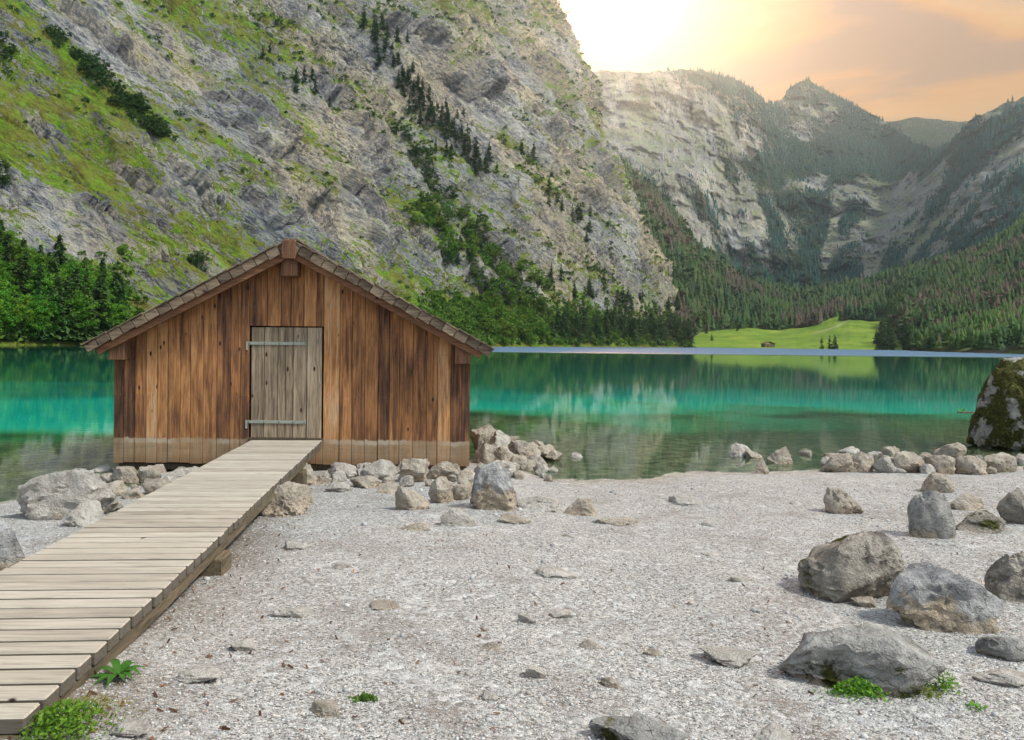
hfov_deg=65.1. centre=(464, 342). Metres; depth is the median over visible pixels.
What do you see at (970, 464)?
stone
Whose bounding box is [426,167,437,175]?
bush
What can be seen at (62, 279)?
broadleaf tree
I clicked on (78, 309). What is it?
broadleaf tree
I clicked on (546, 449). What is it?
stone
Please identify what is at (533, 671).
stone
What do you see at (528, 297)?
broadleaf tree
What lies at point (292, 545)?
stone
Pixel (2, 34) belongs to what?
bush
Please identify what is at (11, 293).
broadleaf tree
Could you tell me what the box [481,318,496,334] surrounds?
broadleaf tree
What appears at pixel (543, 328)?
broadleaf tree
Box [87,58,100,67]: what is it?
bush
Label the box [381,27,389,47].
spruce
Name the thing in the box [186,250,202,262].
bush
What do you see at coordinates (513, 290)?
broadleaf tree
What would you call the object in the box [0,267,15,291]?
broadleaf tree
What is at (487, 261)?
broadleaf tree
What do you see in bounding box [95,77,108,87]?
bush
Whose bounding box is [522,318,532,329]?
broadleaf tree
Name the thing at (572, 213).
spruce
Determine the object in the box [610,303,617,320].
spruce
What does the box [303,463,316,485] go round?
stone
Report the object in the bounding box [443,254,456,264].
bush
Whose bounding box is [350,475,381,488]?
stone
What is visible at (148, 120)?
bush
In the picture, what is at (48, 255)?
spruce
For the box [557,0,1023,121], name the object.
sky
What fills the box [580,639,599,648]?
stone
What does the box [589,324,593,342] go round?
spruce
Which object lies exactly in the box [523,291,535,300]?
bush
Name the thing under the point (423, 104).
spruce
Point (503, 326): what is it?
broadleaf tree
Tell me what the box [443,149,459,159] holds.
bush
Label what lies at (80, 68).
bush
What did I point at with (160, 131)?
bush
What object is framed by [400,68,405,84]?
spruce
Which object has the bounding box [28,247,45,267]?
broadleaf tree
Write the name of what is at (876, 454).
stone
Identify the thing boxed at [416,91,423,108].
spruce
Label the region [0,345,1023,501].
lake
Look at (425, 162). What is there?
bush
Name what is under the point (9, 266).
broadleaf tree
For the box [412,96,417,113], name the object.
spruce
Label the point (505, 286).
broadleaf tree
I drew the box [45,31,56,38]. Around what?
bush
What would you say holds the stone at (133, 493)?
on the beach
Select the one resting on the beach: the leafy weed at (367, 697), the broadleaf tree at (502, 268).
the leafy weed at (367, 697)
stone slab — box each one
[588,713,689,739]
[698,644,757,667]
[753,721,795,739]
[972,668,1023,686]
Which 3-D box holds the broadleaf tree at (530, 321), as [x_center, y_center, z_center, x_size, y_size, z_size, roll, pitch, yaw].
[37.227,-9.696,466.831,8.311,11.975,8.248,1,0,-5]
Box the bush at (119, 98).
[109,94,124,105]
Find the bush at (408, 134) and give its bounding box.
[404,129,415,139]
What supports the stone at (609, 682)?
on the beach
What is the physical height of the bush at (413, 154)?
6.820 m
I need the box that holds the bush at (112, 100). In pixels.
[106,96,122,106]
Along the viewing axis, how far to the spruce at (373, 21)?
573.37 m
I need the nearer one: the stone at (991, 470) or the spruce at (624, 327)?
the stone at (991, 470)
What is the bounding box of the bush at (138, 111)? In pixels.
[137,106,149,115]
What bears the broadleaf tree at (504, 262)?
on the mountainside at (147, 174)
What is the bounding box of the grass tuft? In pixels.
[67,687,164,726]
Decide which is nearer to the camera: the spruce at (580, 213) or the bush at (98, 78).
the bush at (98, 78)
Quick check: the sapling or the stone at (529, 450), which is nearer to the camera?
the stone at (529, 450)
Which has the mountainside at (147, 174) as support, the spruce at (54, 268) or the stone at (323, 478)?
the spruce at (54, 268)
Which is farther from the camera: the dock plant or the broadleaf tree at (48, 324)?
the broadleaf tree at (48, 324)
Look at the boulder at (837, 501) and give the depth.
7.94 m
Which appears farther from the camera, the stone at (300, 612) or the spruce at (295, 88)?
the spruce at (295, 88)
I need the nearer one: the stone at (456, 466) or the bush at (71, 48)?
the stone at (456, 466)
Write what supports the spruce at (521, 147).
on the mountainside at (147, 174)
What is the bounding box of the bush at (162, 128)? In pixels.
[152,123,167,135]
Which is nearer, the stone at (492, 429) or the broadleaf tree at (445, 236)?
the stone at (492, 429)
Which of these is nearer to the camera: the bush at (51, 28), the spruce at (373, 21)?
the bush at (51, 28)
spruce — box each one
[0,218,5,262]
[0,220,5,249]
[0,231,14,267]
[0,294,10,339]
[1,244,17,281]
[4,291,29,341]
[8,258,30,293]
[18,250,34,295]
[19,237,28,271]
[27,282,50,340]
[32,264,47,298]
[33,244,47,273]
[45,276,73,343]
[46,252,51,274]
[47,286,60,338]
[48,257,60,277]
[51,250,59,270]
[52,234,68,268]
[57,276,80,340]
[61,285,83,341]
[71,266,82,316]
[76,291,101,344]
[78,285,91,337]
[82,258,88,277]
[83,274,92,292]
[87,274,112,336]
[92,276,116,335]
[96,258,107,277]
[101,269,110,298]
[109,271,129,312]
[113,273,130,317]
[115,285,130,324]
[260,44,264,58]
[293,67,300,82]
[293,76,299,92]
[302,65,307,82]
[310,62,315,80]
[312,76,319,93]
[358,9,368,28]
[371,16,378,32]
[373,37,379,52]
[375,52,381,66]
[379,13,385,30]
[380,43,386,59]
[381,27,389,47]
[387,42,395,60]
[394,25,402,43]
[395,69,400,87]
[396,51,401,65]
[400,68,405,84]
[400,79,407,96]
[406,68,410,83]
[406,69,412,86]
[406,97,413,114]
[410,57,415,71]
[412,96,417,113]
[414,73,422,92]
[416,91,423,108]
[416,107,423,125]
[419,85,424,98]
[421,97,425,110]
[425,84,432,101]
[425,105,430,120]
[428,101,436,116]
[433,136,437,150]
[438,103,445,118]
[440,122,444,135]
[443,109,448,126]
[443,123,447,139]
[448,119,455,134]
[456,250,461,264]
[457,233,464,249]
[460,125,463,142]
[463,124,471,142]
[465,148,471,163]
[466,132,471,149]
[474,136,480,155]
[474,156,482,176]
[477,236,483,255]
[482,153,490,173]
[486,142,493,161]
[494,161,498,172]
[518,140,525,156]
[530,142,536,160]
[545,177,552,191]
[547,192,551,206]
[548,263,556,283]
[551,324,556,341]
[554,306,561,329]
[555,188,560,202]
[559,265,564,280]
[559,318,567,339]
[561,310,568,333]
[565,305,570,325]
[571,204,575,221]
[572,318,584,344]
[573,287,578,301]
[576,203,583,220]
[579,301,587,319]
[580,315,588,342]
[585,277,592,295]
[586,218,592,233]
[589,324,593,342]
[592,314,602,340]
[602,274,607,289]
[602,310,606,329]
[603,323,611,343]
[608,310,615,330]
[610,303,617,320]
[610,310,617,333]
[615,289,620,303]
[617,302,624,325]
[618,316,624,334]
[619,285,627,302]
[622,314,628,338]
[624,294,629,312]
[626,306,629,327]
[628,314,639,341]
[630,319,639,344]
[634,314,640,338]
[636,311,645,336]
[642,307,650,332]
[643,319,648,338]
[648,308,655,334]
[652,319,663,346]
[658,317,665,340]
[659,326,665,344]
[664,312,675,336]
[667,313,675,336]
[675,316,682,339]
[676,323,687,347]
[685,318,691,339]
[687,322,696,347]
[831,334,837,348]
[872,330,877,343]
[874,331,883,349]
[879,324,885,345]
[881,335,884,349]
[886,328,896,347]
[886,334,894,349]
[900,322,906,343]
[902,327,911,349]
[904,336,911,349]
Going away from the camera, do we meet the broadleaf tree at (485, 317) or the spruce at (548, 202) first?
the broadleaf tree at (485, 317)
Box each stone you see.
[0,520,24,570]
[62,500,104,526]
[93,464,112,471]
[101,473,113,481]
[107,480,127,495]
[108,715,149,736]
[112,466,139,482]
[120,488,143,498]
[138,464,166,482]
[142,478,170,493]
[160,468,185,477]
[163,476,173,480]
[176,663,221,683]
[183,466,198,473]
[230,638,255,650]
[270,607,309,617]
[284,541,309,549]
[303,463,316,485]
[310,699,339,717]
[316,470,329,483]
[325,482,351,491]
[328,462,356,478]
[331,562,349,569]
[332,470,346,481]
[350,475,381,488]
[357,468,362,475]
[359,462,370,468]
[362,459,397,479]
[370,599,399,609]
[376,482,398,493]
[382,476,394,483]
[395,486,429,509]
[398,458,429,481]
[399,475,413,486]
[400,522,429,531]
[425,480,430,485]
[427,461,453,478]
[428,476,453,502]
[440,508,477,526]
[448,474,456,481]
[451,471,460,475]
[452,484,471,499]
[453,463,459,470]
[456,468,474,486]
[470,428,491,449]
[471,443,493,463]
[474,465,481,473]
[479,424,495,439]
[481,641,499,649]
[481,690,498,700]
[488,430,510,450]
[489,454,495,461]
[493,446,513,460]
[498,513,531,523]
[499,460,515,467]
[505,468,512,477]
[506,464,516,473]
[508,440,528,454]
[509,436,519,440]
[510,454,527,469]
[513,471,523,478]
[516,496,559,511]
[517,442,540,458]
[518,613,535,623]
[520,462,533,471]
[525,665,547,678]
[528,454,547,464]
[528,460,535,468]
[534,440,543,445]
[534,464,548,471]
[534,469,543,475]
[535,567,576,578]
[538,444,554,458]
[539,473,545,477]
[543,475,552,481]
[545,450,562,460]
[547,466,557,471]
[550,609,573,617]
[562,534,579,538]
[564,498,596,515]
[569,452,582,457]
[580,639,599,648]
[595,517,639,525]
[600,677,619,688]
[642,648,661,656]
[668,494,705,505]
[701,521,715,526]
[701,551,720,556]
[729,442,749,456]
[730,574,754,581]
[745,449,761,457]
[755,458,768,473]
[767,446,792,463]
[790,501,801,504]
[798,448,811,454]
[820,452,853,471]
[820,456,828,464]
[824,453,834,457]
[838,446,859,453]
[850,451,874,471]
[850,596,877,607]
[867,451,882,457]
[872,456,896,472]
[881,446,899,454]
[893,450,925,472]
[896,468,905,472]
[919,452,931,457]
[920,464,935,473]
[924,454,955,474]
[933,442,966,459]
[955,455,987,474]
[982,452,1016,472]
[986,466,996,473]
[1015,454,1023,463]
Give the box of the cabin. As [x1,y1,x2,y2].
[761,341,774,346]
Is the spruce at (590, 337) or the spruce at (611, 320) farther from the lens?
the spruce at (611, 320)
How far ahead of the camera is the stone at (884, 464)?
11.51 m
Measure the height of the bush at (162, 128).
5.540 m
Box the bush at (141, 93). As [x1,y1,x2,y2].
[132,92,146,101]
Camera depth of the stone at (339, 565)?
5.37 m
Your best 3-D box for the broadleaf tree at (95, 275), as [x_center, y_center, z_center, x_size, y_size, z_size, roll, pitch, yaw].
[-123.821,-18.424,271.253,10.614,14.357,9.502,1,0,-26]
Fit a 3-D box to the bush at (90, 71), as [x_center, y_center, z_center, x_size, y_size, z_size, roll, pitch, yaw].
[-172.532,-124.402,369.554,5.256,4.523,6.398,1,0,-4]
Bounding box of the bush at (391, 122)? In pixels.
[390,119,404,128]
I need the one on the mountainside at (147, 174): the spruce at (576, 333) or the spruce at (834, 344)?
the spruce at (576, 333)
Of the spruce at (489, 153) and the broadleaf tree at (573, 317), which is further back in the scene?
the spruce at (489, 153)
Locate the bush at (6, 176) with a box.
[0,168,10,180]
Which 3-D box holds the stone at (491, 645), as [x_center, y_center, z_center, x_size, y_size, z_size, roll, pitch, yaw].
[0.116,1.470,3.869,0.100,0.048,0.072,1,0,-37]
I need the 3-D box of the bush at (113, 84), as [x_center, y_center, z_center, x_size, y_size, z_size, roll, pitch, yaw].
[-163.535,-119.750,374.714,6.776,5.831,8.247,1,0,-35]
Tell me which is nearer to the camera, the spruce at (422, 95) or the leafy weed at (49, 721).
the leafy weed at (49, 721)
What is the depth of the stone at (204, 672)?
3.23 m
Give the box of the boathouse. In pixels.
[81,238,494,470]
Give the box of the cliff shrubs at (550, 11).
[0,0,684,341]
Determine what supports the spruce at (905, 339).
on the wooded hill
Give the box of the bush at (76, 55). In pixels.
[69,48,83,59]
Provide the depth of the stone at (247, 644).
3.68 m
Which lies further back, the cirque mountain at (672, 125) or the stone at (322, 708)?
the cirque mountain at (672, 125)
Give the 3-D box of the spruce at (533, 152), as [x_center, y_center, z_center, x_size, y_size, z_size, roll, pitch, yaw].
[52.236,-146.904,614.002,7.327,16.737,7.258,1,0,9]
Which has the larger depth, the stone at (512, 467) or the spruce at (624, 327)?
the spruce at (624, 327)
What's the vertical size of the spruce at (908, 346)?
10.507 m
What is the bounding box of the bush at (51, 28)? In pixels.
[49,24,58,32]
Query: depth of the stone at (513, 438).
13.64 m
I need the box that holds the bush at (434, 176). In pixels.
[429,172,440,181]
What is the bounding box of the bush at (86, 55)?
[75,54,92,64]
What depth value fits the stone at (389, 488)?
8.88 m
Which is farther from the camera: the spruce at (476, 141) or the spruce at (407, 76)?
the spruce at (407, 76)
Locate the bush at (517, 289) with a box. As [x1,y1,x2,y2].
[511,282,522,290]
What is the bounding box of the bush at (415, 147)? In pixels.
[410,141,425,153]
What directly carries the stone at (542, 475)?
on the beach
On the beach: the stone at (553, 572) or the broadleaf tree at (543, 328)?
the stone at (553, 572)
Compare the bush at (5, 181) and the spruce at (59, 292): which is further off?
the bush at (5, 181)
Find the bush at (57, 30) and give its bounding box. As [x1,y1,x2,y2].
[50,25,64,36]
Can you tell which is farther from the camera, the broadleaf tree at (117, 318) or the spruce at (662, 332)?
the spruce at (662, 332)
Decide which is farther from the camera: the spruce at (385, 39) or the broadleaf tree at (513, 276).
the spruce at (385, 39)
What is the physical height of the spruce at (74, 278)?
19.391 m
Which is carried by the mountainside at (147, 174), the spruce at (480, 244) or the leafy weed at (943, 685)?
the spruce at (480, 244)
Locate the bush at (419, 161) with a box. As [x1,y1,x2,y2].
[412,158,423,167]
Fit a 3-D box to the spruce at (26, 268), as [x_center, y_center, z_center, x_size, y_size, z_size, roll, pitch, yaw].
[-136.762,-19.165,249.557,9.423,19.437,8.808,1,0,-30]
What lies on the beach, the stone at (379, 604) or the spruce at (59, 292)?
the stone at (379, 604)
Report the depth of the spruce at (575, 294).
544.68 m
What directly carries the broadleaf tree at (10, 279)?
on the mountainside at (147, 174)
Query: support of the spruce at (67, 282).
on the mountainside at (147, 174)
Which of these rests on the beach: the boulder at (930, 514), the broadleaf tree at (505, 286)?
the boulder at (930, 514)
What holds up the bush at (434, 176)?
on the mountainside at (147, 174)
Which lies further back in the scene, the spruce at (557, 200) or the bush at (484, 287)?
the spruce at (557, 200)
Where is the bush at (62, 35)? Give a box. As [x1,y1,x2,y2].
[57,27,72,40]
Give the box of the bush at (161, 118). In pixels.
[156,114,168,123]
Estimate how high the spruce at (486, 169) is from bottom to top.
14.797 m
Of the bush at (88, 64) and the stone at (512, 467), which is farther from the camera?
the bush at (88, 64)
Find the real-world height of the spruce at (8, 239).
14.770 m
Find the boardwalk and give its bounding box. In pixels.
[0,440,321,739]
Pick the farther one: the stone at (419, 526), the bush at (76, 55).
the bush at (76, 55)
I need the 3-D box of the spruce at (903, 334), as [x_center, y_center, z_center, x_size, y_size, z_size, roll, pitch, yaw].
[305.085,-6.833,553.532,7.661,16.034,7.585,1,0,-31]
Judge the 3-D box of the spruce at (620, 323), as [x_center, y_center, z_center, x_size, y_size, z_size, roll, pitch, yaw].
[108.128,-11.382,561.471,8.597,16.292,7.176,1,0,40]
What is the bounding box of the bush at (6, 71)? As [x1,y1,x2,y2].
[1,66,12,75]
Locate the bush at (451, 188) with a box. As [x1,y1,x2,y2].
[445,184,461,194]
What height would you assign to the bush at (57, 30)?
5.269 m
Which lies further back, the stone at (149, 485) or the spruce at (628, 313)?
the spruce at (628, 313)
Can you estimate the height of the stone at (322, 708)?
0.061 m
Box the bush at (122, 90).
[112,88,125,96]
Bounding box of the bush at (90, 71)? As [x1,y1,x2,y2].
[84,69,96,75]
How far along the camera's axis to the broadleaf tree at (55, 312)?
238.75 m
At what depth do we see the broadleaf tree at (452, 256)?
464.82 m
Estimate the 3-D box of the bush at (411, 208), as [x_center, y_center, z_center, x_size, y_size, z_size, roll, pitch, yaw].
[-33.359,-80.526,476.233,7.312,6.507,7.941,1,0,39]
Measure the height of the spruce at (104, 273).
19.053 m
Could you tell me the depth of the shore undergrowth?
444.78 m
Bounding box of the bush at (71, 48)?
[67,46,81,53]
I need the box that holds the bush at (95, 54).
[87,50,103,60]
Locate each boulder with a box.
[16,468,123,520]
[260,481,313,516]
[469,462,516,510]
[778,624,947,697]
[797,531,904,602]
[823,487,863,513]
[886,561,1003,633]
[907,489,955,538]
[920,472,954,492]
[950,492,983,510]
[955,510,1005,533]
[966,357,1023,450]
[975,636,1023,661]
[984,551,1023,602]
[996,487,1023,523]
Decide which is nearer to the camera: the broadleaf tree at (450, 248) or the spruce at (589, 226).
the broadleaf tree at (450, 248)
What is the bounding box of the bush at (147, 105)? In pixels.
[138,100,152,111]
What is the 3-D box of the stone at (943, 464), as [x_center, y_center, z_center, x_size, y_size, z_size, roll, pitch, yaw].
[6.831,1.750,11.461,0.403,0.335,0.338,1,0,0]
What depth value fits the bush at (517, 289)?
495.95 m
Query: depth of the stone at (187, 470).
10.28 m
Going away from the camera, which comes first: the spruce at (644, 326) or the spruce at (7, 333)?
the spruce at (7, 333)
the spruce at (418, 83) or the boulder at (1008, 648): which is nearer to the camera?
the boulder at (1008, 648)
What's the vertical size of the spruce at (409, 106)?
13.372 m
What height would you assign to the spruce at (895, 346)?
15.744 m
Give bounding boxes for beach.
[0,461,1023,739]
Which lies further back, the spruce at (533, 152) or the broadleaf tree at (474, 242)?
the spruce at (533, 152)
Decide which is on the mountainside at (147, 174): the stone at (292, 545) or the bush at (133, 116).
the bush at (133, 116)
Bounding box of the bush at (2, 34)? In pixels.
[0,30,13,39]
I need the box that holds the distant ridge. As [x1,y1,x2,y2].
[885,117,967,148]
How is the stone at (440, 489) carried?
on the beach
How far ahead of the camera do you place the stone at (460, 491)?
8.40 m
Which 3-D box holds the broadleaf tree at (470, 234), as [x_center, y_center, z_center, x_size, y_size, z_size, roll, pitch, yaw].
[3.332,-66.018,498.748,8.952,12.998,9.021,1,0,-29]
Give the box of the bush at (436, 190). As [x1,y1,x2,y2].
[431,183,444,193]
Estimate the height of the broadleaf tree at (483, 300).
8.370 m
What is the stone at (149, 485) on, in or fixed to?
on the beach
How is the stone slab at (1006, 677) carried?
on the beach
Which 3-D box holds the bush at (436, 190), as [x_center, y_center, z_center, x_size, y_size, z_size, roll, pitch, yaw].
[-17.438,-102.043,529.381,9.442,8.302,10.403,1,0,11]
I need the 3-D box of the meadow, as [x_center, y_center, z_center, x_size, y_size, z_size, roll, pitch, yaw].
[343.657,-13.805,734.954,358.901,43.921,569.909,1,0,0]
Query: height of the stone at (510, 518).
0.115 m
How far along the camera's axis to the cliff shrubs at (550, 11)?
555.16 m
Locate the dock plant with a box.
[90,658,145,686]
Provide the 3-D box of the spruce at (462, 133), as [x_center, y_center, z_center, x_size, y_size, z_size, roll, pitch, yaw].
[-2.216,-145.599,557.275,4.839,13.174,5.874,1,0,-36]
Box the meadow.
[690,317,901,349]
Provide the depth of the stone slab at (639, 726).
2.94 m
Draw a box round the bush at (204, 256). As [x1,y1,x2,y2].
[199,252,210,262]
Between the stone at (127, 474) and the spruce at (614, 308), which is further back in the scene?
the spruce at (614, 308)
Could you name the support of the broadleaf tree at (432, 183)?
on the mountainside at (147, 174)
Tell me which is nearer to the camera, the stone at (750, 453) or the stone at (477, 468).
the stone at (477, 468)
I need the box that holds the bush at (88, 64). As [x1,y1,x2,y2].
[78,57,94,69]
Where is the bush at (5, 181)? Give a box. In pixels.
[0,177,12,187]
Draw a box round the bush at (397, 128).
[389,122,402,134]
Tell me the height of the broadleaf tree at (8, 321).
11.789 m
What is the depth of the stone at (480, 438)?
13.65 m
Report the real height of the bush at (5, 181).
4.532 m
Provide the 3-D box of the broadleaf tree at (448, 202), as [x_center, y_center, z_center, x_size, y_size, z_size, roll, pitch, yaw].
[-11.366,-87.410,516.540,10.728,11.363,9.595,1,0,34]
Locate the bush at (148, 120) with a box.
[137,115,150,126]
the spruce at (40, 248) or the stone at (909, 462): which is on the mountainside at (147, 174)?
the spruce at (40, 248)
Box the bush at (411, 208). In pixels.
[403,203,415,212]
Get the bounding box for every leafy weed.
[10,697,128,739]
[348,691,377,702]
[814,676,905,703]
[894,683,951,701]
[928,670,960,695]
[965,701,987,711]
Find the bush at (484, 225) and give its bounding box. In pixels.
[474,219,487,231]
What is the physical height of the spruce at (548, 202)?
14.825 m
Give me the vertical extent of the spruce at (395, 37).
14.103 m
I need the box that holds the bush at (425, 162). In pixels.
[423,160,433,165]
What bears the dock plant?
on the beach
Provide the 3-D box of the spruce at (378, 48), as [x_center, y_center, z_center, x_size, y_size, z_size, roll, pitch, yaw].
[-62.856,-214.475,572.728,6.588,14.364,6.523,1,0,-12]
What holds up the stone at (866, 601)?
on the beach
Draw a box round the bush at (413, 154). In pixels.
[409,151,419,157]
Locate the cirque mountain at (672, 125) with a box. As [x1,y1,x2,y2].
[592,68,1023,287]
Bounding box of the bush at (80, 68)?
[78,64,94,71]
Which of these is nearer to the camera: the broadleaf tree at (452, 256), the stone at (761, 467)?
the stone at (761, 467)
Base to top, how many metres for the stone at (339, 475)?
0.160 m
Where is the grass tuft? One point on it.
(98, 700)
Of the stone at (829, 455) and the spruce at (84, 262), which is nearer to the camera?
the stone at (829, 455)
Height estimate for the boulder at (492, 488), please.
0.541 m
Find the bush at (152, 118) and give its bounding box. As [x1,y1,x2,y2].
[142,110,158,123]
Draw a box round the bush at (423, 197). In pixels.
[418,192,432,201]
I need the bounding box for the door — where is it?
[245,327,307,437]
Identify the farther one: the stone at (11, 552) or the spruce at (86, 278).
the spruce at (86, 278)
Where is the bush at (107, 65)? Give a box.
[99,58,111,69]
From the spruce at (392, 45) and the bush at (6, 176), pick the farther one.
the spruce at (392, 45)
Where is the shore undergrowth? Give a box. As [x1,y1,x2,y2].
[0,243,690,345]
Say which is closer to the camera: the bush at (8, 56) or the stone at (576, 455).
the stone at (576, 455)
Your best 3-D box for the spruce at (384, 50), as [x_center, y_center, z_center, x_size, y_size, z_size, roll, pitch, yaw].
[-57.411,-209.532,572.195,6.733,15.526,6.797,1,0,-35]
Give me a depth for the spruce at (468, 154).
555.35 m
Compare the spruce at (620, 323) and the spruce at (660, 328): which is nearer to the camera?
the spruce at (620, 323)
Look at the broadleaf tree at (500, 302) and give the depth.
462.96 m
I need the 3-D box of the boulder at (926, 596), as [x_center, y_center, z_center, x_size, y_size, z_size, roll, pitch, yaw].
[2.673,1.438,4.419,0.477,0.366,0.445,1,0,-31]
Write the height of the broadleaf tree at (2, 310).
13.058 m
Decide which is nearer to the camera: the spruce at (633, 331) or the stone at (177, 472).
the stone at (177, 472)
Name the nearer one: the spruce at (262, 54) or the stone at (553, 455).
the stone at (553, 455)
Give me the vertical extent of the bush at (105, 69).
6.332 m
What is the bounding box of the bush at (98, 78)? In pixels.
[92,71,106,83]
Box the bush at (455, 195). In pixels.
[448,191,458,199]
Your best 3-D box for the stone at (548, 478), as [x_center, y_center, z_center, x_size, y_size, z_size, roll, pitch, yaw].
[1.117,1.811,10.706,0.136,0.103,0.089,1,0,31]
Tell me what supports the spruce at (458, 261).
on the mountainside at (147, 174)
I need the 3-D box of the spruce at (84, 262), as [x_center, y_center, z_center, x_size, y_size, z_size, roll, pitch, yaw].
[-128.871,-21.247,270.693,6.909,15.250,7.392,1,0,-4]
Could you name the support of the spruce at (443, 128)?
on the mountainside at (147, 174)
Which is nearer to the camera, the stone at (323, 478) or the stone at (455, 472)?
the stone at (323, 478)
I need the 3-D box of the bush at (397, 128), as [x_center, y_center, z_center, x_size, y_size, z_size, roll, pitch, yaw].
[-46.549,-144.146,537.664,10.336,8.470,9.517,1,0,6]
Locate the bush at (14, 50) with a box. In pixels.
[4,43,19,54]
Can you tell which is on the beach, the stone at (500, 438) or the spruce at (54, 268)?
the stone at (500, 438)
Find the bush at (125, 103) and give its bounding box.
[124,99,141,109]
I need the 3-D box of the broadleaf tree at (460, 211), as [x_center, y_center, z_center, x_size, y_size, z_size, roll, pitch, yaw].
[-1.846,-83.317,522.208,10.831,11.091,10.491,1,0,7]
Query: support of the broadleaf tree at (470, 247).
on the mountainside at (147, 174)
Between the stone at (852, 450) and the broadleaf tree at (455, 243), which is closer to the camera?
the stone at (852, 450)
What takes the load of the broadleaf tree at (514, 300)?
on the mountainside at (147, 174)
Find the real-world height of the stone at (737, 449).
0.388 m
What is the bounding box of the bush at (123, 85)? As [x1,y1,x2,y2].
[109,79,126,88]
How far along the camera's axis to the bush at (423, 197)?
489.61 m
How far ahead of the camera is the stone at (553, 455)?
12.76 m
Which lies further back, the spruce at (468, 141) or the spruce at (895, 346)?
the spruce at (895, 346)
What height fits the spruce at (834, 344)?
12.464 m
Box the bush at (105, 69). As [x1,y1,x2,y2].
[96,61,108,72]
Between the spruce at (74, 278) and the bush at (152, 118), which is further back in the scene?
the bush at (152, 118)
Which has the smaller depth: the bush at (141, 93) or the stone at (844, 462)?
the stone at (844, 462)
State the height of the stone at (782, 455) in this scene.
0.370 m
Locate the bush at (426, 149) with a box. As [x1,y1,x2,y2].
[421,147,435,156]
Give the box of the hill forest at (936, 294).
[614,150,1023,348]
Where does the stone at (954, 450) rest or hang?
on the beach
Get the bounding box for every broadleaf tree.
[0,257,21,286]
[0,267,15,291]
[0,270,19,292]
[0,281,25,324]
[0,290,23,340]
[0,299,9,329]
[0,301,16,340]
[1,227,27,252]
[1,295,40,330]
[7,259,48,288]
[10,295,48,328]
[13,241,32,265]
[15,248,41,266]
[17,290,55,340]
[19,298,48,340]
[22,253,53,271]
[23,271,54,300]
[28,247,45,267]
[35,307,55,340]
[44,295,69,333]
[47,268,73,296]
[58,262,93,282]
[61,273,91,291]
[62,293,100,341]
[63,257,93,275]
[64,290,99,341]
[81,279,109,296]
[89,268,112,290]
[99,299,130,328]
[104,284,114,305]
[104,306,121,328]
[108,285,116,304]
[408,212,417,222]
[414,214,425,225]
[415,203,428,214]
[417,189,428,202]
[421,198,438,212]
[422,209,435,228]
[427,176,437,187]
[431,211,444,226]
[432,194,442,202]
[435,239,447,256]
[438,220,448,231]
[440,227,456,244]
[441,199,456,213]
[444,244,458,259]
[447,253,457,260]
[450,238,463,254]
[454,207,469,219]
[463,227,476,244]
[465,242,477,263]
[466,219,477,232]
[466,234,481,253]
[470,267,482,276]
[472,275,486,289]
[477,249,491,265]
[477,305,493,321]
[478,302,489,316]
[478,308,496,320]
[479,292,491,301]
[479,313,495,326]
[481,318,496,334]
[483,222,493,242]
[483,242,492,257]
[484,245,498,258]
[487,278,500,293]
[487,284,500,297]
[487,294,502,303]
[491,297,508,312]
[491,303,506,319]
[493,244,504,259]
[494,318,516,338]
[495,274,510,295]
[496,262,510,277]
[497,257,510,267]
[498,275,507,289]
[500,264,516,280]
[501,287,516,304]
[501,323,511,334]
[506,293,517,304]
[509,269,520,280]
[512,317,524,328]
[515,314,528,323]
[516,257,528,274]
[516,325,528,335]
[517,324,532,338]
[518,289,531,302]
[520,299,533,309]
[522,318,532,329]
[526,285,535,294]
[526,316,534,329]
[528,267,545,286]
[534,320,549,334]
[535,319,549,332]
[537,293,549,312]
[545,278,553,288]
[545,314,557,328]
[569,313,583,322]
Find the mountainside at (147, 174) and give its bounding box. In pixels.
[0,0,689,347]
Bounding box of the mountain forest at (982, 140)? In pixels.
[613,66,1023,287]
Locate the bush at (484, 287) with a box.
[483,281,496,289]
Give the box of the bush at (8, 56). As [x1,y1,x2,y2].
[3,54,15,61]
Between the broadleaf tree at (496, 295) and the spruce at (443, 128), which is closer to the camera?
the broadleaf tree at (496, 295)
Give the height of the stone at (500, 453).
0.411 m
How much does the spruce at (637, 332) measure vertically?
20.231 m
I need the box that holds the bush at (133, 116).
[126,109,142,121]
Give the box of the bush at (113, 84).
[109,82,123,92]
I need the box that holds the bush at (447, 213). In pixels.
[438,206,449,217]
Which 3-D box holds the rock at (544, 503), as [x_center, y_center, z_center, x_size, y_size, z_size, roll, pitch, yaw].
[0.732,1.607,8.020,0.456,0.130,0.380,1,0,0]
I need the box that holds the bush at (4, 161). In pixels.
[0,159,11,168]
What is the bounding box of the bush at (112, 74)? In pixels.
[108,69,115,78]
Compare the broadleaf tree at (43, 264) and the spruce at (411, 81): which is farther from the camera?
the spruce at (411, 81)
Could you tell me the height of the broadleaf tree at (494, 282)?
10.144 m
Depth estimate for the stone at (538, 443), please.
13.38 m
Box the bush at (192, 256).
[187,253,200,264]
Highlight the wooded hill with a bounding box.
[633,174,1023,353]
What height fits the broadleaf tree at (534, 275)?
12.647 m
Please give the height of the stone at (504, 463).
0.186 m
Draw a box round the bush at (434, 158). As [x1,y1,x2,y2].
[422,153,436,162]
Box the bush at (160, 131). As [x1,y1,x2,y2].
[151,123,169,137]
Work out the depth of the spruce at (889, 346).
525.34 m
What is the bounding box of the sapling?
[957,408,974,412]

